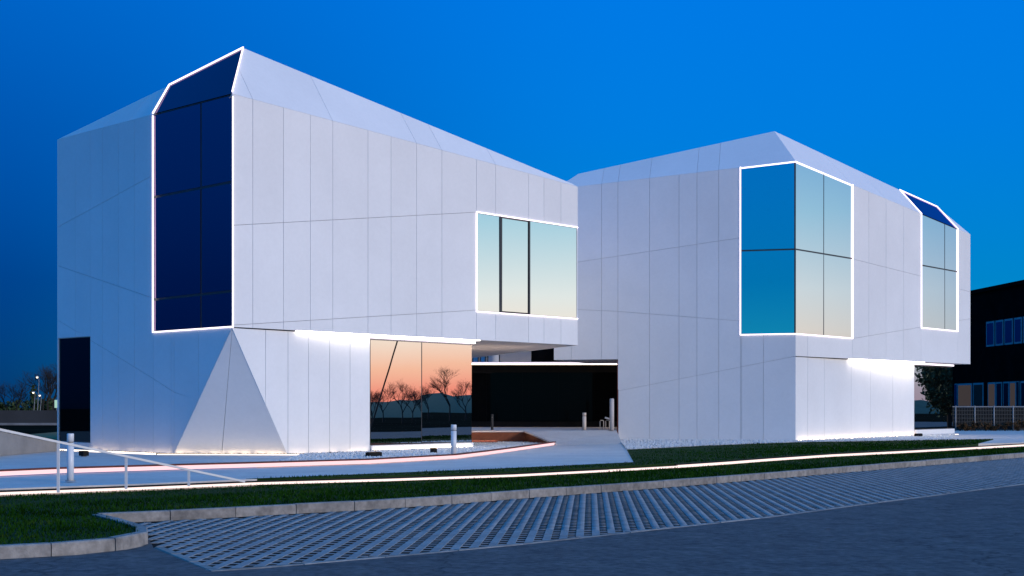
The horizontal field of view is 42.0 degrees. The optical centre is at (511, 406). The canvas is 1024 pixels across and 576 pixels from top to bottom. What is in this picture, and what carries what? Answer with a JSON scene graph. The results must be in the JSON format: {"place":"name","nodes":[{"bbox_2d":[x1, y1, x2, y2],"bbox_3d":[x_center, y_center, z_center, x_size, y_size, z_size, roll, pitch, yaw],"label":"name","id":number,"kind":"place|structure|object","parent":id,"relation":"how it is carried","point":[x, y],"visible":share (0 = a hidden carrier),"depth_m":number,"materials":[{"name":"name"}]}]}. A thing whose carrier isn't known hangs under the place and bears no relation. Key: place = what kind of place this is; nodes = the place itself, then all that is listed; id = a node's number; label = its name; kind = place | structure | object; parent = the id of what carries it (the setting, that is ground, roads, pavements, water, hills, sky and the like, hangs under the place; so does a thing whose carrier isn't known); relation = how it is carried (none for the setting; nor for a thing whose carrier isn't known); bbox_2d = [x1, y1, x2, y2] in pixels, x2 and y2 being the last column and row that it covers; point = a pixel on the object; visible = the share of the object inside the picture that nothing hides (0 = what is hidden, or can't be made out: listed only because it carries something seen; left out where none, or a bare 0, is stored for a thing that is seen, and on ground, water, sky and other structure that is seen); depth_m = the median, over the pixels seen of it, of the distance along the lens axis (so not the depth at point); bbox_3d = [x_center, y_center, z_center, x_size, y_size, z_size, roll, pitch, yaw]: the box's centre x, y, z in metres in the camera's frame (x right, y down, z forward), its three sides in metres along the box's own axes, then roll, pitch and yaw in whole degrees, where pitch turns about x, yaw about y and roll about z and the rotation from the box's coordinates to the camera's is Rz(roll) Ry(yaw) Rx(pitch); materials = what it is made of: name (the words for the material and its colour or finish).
{"place":"outdoors","nodes":[
{"label":"outdoors","id":0,"kind":"place"},
{"bbox_2d":[0,431,56,455],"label":"parapet","id":1,"kind":"structure","parent":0,"point":[12,444],"depth_m":36.30,"materials":[{"name":"grey concrete"}]},
{"bbox_2d":[0,410,56,425],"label":"wall","id":2,"kind":"structure","parent":0,"point":[28,417],"depth_m":119.85,"materials":[{"name":"grey concrete"}]},
{"bbox_2d":[0,409,56,433],"bbox_3d":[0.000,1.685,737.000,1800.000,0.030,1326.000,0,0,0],"label":"field","id":3,"kind":"structure","parent":0,"point":[33,429],"depth_m":100.87,"materials":[{"name":"green plant"}]},
{"bbox_2d":[0,382,19,409],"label":"bare tree","id":4,"kind":"object","parent":3,"relation":"on","point":[1,396],"visible":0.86,"depth_m":230.14,"materials":[{"name":"brown plant"}]},
{"bbox_2d":[0,377,30,409],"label":"bare tree","id":5,"kind":"object","parent":3,"relation":"on","point":[20,394],"visible":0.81,"depth_m":235.60,"materials":[{"name":"brown plant"}]},
{"bbox_2d":[11,387,29,407],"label":"bare tree","id":6,"kind":"object","parent":3,"relation":"on","point":[18,399],"visible":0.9,"depth_m":227.48,"materials":[{"name":"brown plant"}]},
{"bbox_2d":[0,396,55,409],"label":"hedgerow","id":7,"kind":"object","parent":3,"relation":"on","point":[11,406],"visible":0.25,"depth_m":244.09,"materials":[{"name":"green plant"}]},
{"bbox_2d":[17,372,51,409],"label":"bare tree","id":8,"kind":"object","parent":3,"relation":"on","point":[45,394],"visible":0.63,"depth_m":227.90,"materials":[{"name":"brown plant"}]},
{"bbox_2d":[25,361,56,409],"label":"bare tree","id":9,"kind":"object","parent":3,"relation":"on","point":[54,398],"visible":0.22,"depth_m":224.59,"materials":[{"name":"brown plant"}]},
{"bbox_2d":[29,432,56,439],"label":"dry grass","id":10,"kind":"structure","parent":3,"relation":"on","point":[52,435],"depth_m":78.70,"materials":[{"name":"green plant"}]},
{"bbox_2d":[37,365,56,409],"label":"bare tree","id":11,"kind":"object","parent":3,"relation":"on","point":[48,375],"visible":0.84,"depth_m":214.66,"materials":[{"name":"brown plant"}]},
{"bbox_2d":[925,280,1023,428],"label":"dark building","id":12,"kind":"structure","parent":3,"relation":"on","point":[991,373],"depth_m":86.05,"materials":[{"name":"black glass"}]},
{"bbox_2d":[954,384,956,405],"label":"window","id":13,"kind":"structure","parent":12,"relation":"in","point":[955,385],"depth_m":91.95,"materials":[{"name":"blue glass"}]},
{"bbox_2d":[958,383,971,407],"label":"window","id":14,"kind":"structure","parent":12,"relation":"in","point":[964,390],"depth_m":90.32,"materials":[{"name":"brown glass"}]},
{"bbox_2d":[973,383,983,407],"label":"window","id":15,"kind":"structure","parent":12,"relation":"in","point":[978,388],"depth_m":88.32,"materials":[{"name":"glass"}]},
{"bbox_2d":[986,321,994,346],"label":"window","id":16,"kind":"structure","parent":12,"relation":"in","point":[990,326],"depth_m":86.52,"materials":[{"name":"blue glass"}]},
{"bbox_2d":[988,382,995,407],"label":"window","id":17,"kind":"structure","parent":12,"relation":"in","point":[991,385],"depth_m":86.32,"materials":[{"name":"brown glass"}]},
{"bbox_2d":[996,382,1001,407],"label":"window","id":18,"kind":"structure","parent":12,"relation":"in","point":[998,384],"depth_m":85.37,"materials":[{"name":"blue glass"}]},
{"bbox_2d":[995,320,1003,345],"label":"window","id":19,"kind":"structure","parent":12,"relation":"in","point":[999,324],"depth_m":85.24,"materials":[{"name":"blue glass"}]},
{"bbox_2d":[1003,382,1008,407],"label":"window","id":20,"kind":"structure","parent":12,"relation":"in","point":[1005,384],"depth_m":84.34,"materials":[{"name":"blue glass"}]},
{"bbox_2d":[1004,318,1012,344],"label":"window","id":21,"kind":"structure","parent":12,"relation":"in","point":[1008,323],"depth_m":83.98,"materials":[{"name":"blue glass"}]},
{"bbox_2d":[1009,381,1015,407],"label":"window","id":22,"kind":"structure","parent":12,"relation":"in","point":[1012,385],"depth_m":83.43,"materials":[{"name":"brown glass"}]},
{"bbox_2d":[1014,317,1021,343],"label":"window","id":23,"kind":"structure","parent":12,"relation":"in","point":[1017,321],"depth_m":82.71,"materials":[{"name":"blue glass"}]},
{"bbox_2d":[1016,381,1019,407],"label":"window","id":24,"kind":"structure","parent":12,"relation":"in","point":[1017,382],"depth_m":82.71,"materials":[{"name":"blue glass"}]},
{"bbox_2d":[1020,381,1023,407],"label":"window","id":25,"kind":"structure","parent":12,"relation":"in","point":[1021,382],"depth_m":82.19,"materials":[{"name":"blue glass"}]},
{"bbox_2d":[22,385,39,409],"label":"fir tree","id":26,"kind":"object","parent":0,"point":[31,400],"visible":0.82,"depth_m":204.88,"materials":[{"name":"green plant"}]},
{"bbox_2d":[0,443,632,495],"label":"plaza","id":27,"kind":"structure","parent":0,"point":[567,454],"depth_m":29.35,"materials":[{"name":"concrete"}]},
{"bbox_2d":[65,433,75,481],"bbox_3d":[-7.578,0.864,22.877,0.170,0.820,0.174,0,0,0],"label":"bollard","id":28,"kind":"object","parent":27,"relation":"on","point":[70,460],"visible":0.93,"depth_m":22.83,"materials":[{"name":"white metal"}]},
{"bbox_2d":[79,451,88,455],"bbox_3d":[-11.121,1.208,34.627,0.220,0.145,0.160,0,0,40],"label":"spotlight","id":29,"kind":"object","parent":27,"relation":"on","point":[83,453],"visible":1,"depth_m":34.56,"materials":[{"name":"black metal"}]},
{"bbox_2d":[0,441,555,475],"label":"light strip","id":30,"kind":"object","parent":27,"relation":"on","point":[29,471],"visible":0.91,"depth_m":28.29,"materials":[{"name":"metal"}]},
{"bbox_2d":[57,47,577,454],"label":"white building","id":31,"kind":"structure","parent":27,"relation":"on","point":[258,253],"depth_m":37.69,"materials":[{"name":"clear concrete"}]},
{"bbox_2d":[59,337,89,442],"bbox_3d":[-13.063,-0.518,39.925,1.869,3.145,0.068,0,0,42],"label":"window","id":32,"kind":"structure","parent":31,"relation":"in","point":[74,353],"depth_m":39.91,"materials":[{"name":"black glass"}]},
{"bbox_2d":[154,96,231,330],"bbox_3d":[-8.571,-5.093,35.779,3.654,6.045,0.069,0,0,42],"label":"window","id":33,"kind":"structure","parent":31,"relation":"in","point":[193,144],"depth_m":35.70,"materials":[{"name":"blue glass"}]},
{"bbox_2d":[370,339,471,444],"bbox_3d":[-2.693,-0.427,40.094,0.070,3.054,4.452,0,0,39],"label":"window","id":34,"kind":"structure","parent":31,"relation":"in","point":[418,390],"depth_m":39.95,"materials":[{"name":"clear glass"}]},
{"bbox_2d":[478,213,575,317],"bbox_3d":[0.524,-4.496,43.040,0.095,3.080,4.881,0,0,42],"label":"window","id":35,"kind":"structure","parent":31,"relation":"in","point":[525,266],"depth_m":42.94,"materials":[{"name":"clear glass"}]},
{"bbox_2d":[257,443,544,467],"bbox_3d":[-2.460,1.275,37.991,4.669,0.050,20.375,0,0,15],"label":"gravel bed","id":36,"kind":"object","parent":27,"relation":"on","point":[371,463],"visible":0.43,"depth_m":31.04,"materials":[{"name":"white gravel"}]},
{"bbox_2d":[365,452,381,456],"bbox_3d":[-3.472,1.198,33.486,0.400,0.145,0.160,0,0,-43],"label":"spotlight","id":37,"kind":"object","parent":36,"relation":"on","point":[371,454],"visible":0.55,"depth_m":33.40,"materials":[{"name":"black metal"}]},
{"bbox_2d":[430,448,436,452],"bbox_3d":[-2.127,1.177,36.163,0.110,0.145,0.160,0,0,-43],"label":"spotlight","id":38,"kind":"object","parent":36,"relation":"on","point":[434,450],"visible":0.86,"depth_m":36.11,"materials":[{"name":"black metal"}]},
{"bbox_2d":[451,425,456,453],"bbox_3d":[-1.487,0.850,34.036,0.211,0.800,0.216,0,0,0],"label":"bollard","id":39,"kind":"object","parent":36,"relation":"on","point":[453,439],"visible":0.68,"depth_m":33.98,"materials":[{"name":"white metal"}]},
{"bbox_2d":[472,431,556,444],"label":"retaining wall","id":40,"kind":"structure","parent":27,"relation":"on","point":[496,436],"depth_m":47.55,"materials":[{"name":"concrete"}]},
{"bbox_2d":[472,348,567,361],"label":"beige building","id":41,"kind":"structure","parent":27,"relation":"on","point":[545,355],"depth_m":69.00,"materials":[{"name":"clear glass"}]},
{"bbox_2d":[472,357,478,361],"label":"window","id":42,"kind":"structure","parent":41,"relation":"in","point":[476,359],"depth_m":68.93,"materials":[{"name":"blue glass"}]},
{"bbox_2d":[480,356,485,361],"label":"window","id":43,"kind":"structure","parent":41,"relation":"in","point":[482,359],"depth_m":68.93,"materials":[{"name":"blue glass"}]},
{"bbox_2d":[487,355,499,361],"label":"window","id":44,"kind":"structure","parent":41,"relation":"in","point":[495,358],"depth_m":68.93,"materials":[{"name":"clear glass"}]},
{"bbox_2d":[472,427,616,431],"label":"platform","id":45,"kind":"structure","parent":27,"relation":"on","point":[539,429],"depth_m":53.42,"materials":[{"name":"concrete"}]},
{"bbox_2d":[491,414,492,429],"bbox_3d":[-0.775,0.590,52.075,0.146,0.620,0.150,0,0,0],"label":"bollard","id":46,"kind":"object","parent":45,"relation":"on","point":[491,421],"visible":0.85,"depth_m":52.03,"materials":[{"name":"grey metal"}]},
{"bbox_2d":[472,362,616,426],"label":"entrance block","id":47,"kind":"structure","parent":45,"relation":"on","point":[536,394],"depth_m":59.95,"materials":[{"name":"black metal"}]},
{"bbox_2d":[582,413,585,429],"bbox_3d":[2.809,0.560,51.787,0.219,0.680,0.225,0,0,0],"label":"bollard","id":48,"kind":"object","parent":45,"relation":"on","point":[583,421],"visible":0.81,"depth_m":51.73,"materials":[{"name":"white metal"}]},
{"bbox_2d":[600,417,609,429],"bbox_3d":[3.664,0.640,52.085,0.472,0.520,0.220,0,0,0],"label":"bike rack","id":49,"kind":"object","parent":45,"relation":"on","point":[605,423],"visible":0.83,"depth_m":52.07,"materials":[{"name":"silver metal"}]},
{"bbox_2d":[532,430,620,444],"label":"ramp","id":50,"kind":"structure","parent":27,"relation":"on","point":[589,437],"depth_m":48.14,"materials":[{"name":"concrete"}]},
{"bbox_2d":[610,399,613,429],"bbox_3d":[3.868,0.285,51.645,0.254,1.230,0.260,0,0,0],"label":"steel post","id":51,"kind":"object","parent":50,"relation":"on","point":[611,414],"visible":1,"depth_m":51.57,"materials":[{"name":"grey metal"}]},
{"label":"gravel bed","id":52,"kind":"structure","parent":27,"relation":"on","visible":0},
{"bbox_2d":[61,449,364,453],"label":"gravel","id":53,"kind":"structure","parent":52,"relation":"on","point":[198,453],"depth_m":36.16,"materials":[{"name":"white gravel"}]},
{"bbox_2d":[276,441,537,460],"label":"gravel","id":54,"kind":"structure","parent":0,"point":[412,452],"depth_m":36.20,"materials":[{"name":"white gravel"}]},
{"bbox_2d":[0,485,1023,575],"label":"road","id":55,"kind":"structure","parent":0,"point":[976,533],"depth_m":14.56,"materials":[{"name":"grey asphalt"}]},
{"bbox_2d":[0,452,1023,558],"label":"kerb","id":56,"kind":"structure","parent":55,"relation":"on","point":[138,538],"depth_m":20.77,"materials":[{"name":"concrete"}]},
{"bbox_2d":[155,483,1023,571],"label":"border stones","id":57,"kind":"object","parent":55,"relation":"on","point":[186,558],"visible":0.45,"depth_m":15.20,"materials":[{"name":"concrete"}]},
{"bbox_2d":[0,446,1023,544],"bbox_3d":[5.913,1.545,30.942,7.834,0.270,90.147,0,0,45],"label":"lawn","id":58,"kind":"structure","parent":0,"point":[144,496],"depth_m":21.59,"materials":[{"name":"plant"}]},
{"bbox_2d":[0,428,244,492],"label":"handrail","id":59,"kind":"object","parent":58,"relation":"on","point":[102,451],"visible":1,"depth_m":20.86,"materials":[{"name":"grey metal"}]},
{"bbox_2d":[0,468,608,494],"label":"light strip","id":60,"kind":"object","parent":58,"relation":"on","point":[119,488],"visible":0.93,"depth_m":24.09,"materials":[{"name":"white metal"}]},
{"bbox_2d":[608,465,677,471],"bbox_3d":[2.887,1.361,29.572,0.118,0.057,2.535,0,0,43],"label":"light strip","id":61,"kind":"object","parent":58,"relation":"on","point":[646,468],"visible":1,"depth_m":29.51,"materials":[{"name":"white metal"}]},
{"bbox_2d":[608,467,677,472],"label":"grass","id":62,"kind":"structure","parent":58,"relation":"on","point":[639,470],"depth_m":29.37,"materials":[{"name":"green plant"}]},
{"bbox_2d":[675,443,1023,467],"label":"light strip","id":63,"kind":"object","parent":58,"relation":"on","point":[695,464],"visible":0.98,"depth_m":37.38,"materials":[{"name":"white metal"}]},
{"bbox_2d":[0,0,1023,407],"label":"sky","id":64,"kind":"structure","parent":0,"point":[924,99],"materials":[{"name":"blue"}]},
{"bbox_2d":[134,457,1023,569],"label":"paving","id":65,"kind":"structure","parent":0,"point":[238,542],"depth_m":19.35,"materials":[{"name":"concrete"}]},
{"bbox_2d":[251,438,992,485],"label":"lawn","id":66,"kind":"structure","parent":0,"point":[633,453],"depth_m":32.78,"materials":[{"name":"plant"}]},
{"bbox_2d":[620,433,954,449],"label":"gravel","id":67,"kind":"structure","parent":0,"point":[645,443],"depth_m":48.83,"materials":[{"name":"white gravel"}]},
{"bbox_2d":[953,430,1023,439],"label":"yard","id":68,"kind":"structure","parent":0,"point":[979,434],"depth_m":62.05,"materials":[{"name":"concrete"}]},
{"bbox_2d":[554,131,969,439],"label":"white building","id":69,"kind":"structure","parent":68,"relation":"on","point":[773,285],"depth_m":51.66,"materials":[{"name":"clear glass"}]},
{"bbox_2d":[741,162,794,333],"bbox_3d":[9.655,-5.986,50.337,2.029,6.484,0.069,0,0,16],"label":"window","id":70,"kind":"structure","parent":69,"relation":"in","point":[767,192],"depth_m":50.30,"materials":[{"name":"blue glass"}]},
{"bbox_2d":[795,163,851,337],"bbox_3d":[12.113,-5.988,51.751,0.073,6.480,4.543,0,0,41],"label":"window","id":71,"kind":"structure","parent":69,"relation":"in","point":[823,203],"depth_m":51.59,"materials":[{"name":"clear glass"}]},
{"bbox_2d":[914,365,952,429],"bbox_3d":[19.200,-0.439,60.755,0.071,2.884,4.635,0,0,39],"label":"window","id":72,"kind":"structure","parent":69,"relation":"in","point":[933,385],"depth_m":60.70,"materials":[{"name":"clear glass"}]},
{"bbox_2d":[922,215,956,330],"bbox_3d":[19.138,-5.959,59.746,0.072,4.979,3.899,0,0,41],"label":"window","id":73,"kind":"structure","parent":69,"relation":"in","point":[939,240],"depth_m":59.70,"materials":[{"name":"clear glass"}]},
{"bbox_2d":[955,421,967,430],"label":"dry shrub","id":74,"kind":"object","parent":68,"relation":"on","point":[963,426],"visible":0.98,"depth_m":71.31,"materials":[{"name":"brown plant"}]},
{"bbox_2d":[970,420,981,430],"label":"dry shrub","id":75,"kind":"object","parent":68,"relation":"on","point":[974,424],"visible":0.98,"depth_m":71.31,"materials":[{"name":"brown plant"}]},
{"bbox_2d":[979,420,991,430],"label":"dry shrub","id":76,"kind":"object","parent":68,"relation":"on","point":[986,426],"visible":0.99,"depth_m":71.34,"materials":[{"name":"brown plant"}]},
{"bbox_2d":[951,406,1023,430],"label":"fence","id":77,"kind":"object","parent":68,"relation":"on","point":[955,410],"visible":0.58,"depth_m":71.99,"materials":[{"name":"grey metal"}]},
{"bbox_2d":[990,423,999,430],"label":"dry shrub","id":78,"kind":"object","parent":68,"relation":"on","point":[993,428],"visible":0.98,"depth_m":71.29,"materials":[{"name":"brown plant"}]},
{"bbox_2d":[999,421,1012,430],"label":"dry shrub","id":79,"kind":"object","parent":68,"relation":"on","point":[1005,425],"visible":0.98,"depth_m":71.36,"materials":[{"name":"brown plant"}]},
{"bbox_2d":[1013,420,1023,430],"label":"dry shrub","id":80,"kind":"object","parent":68,"relation":"on","point":[1017,426],"visible":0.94,"depth_m":71.38,"materials":[{"name":"brown plant"}]},
{"bbox_2d":[978,434,1023,448],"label":"path","id":81,"kind":"structure","parent":0,"point":[1016,439],"depth_m":49.52,"materials":[{"name":"concrete"}]}
]}

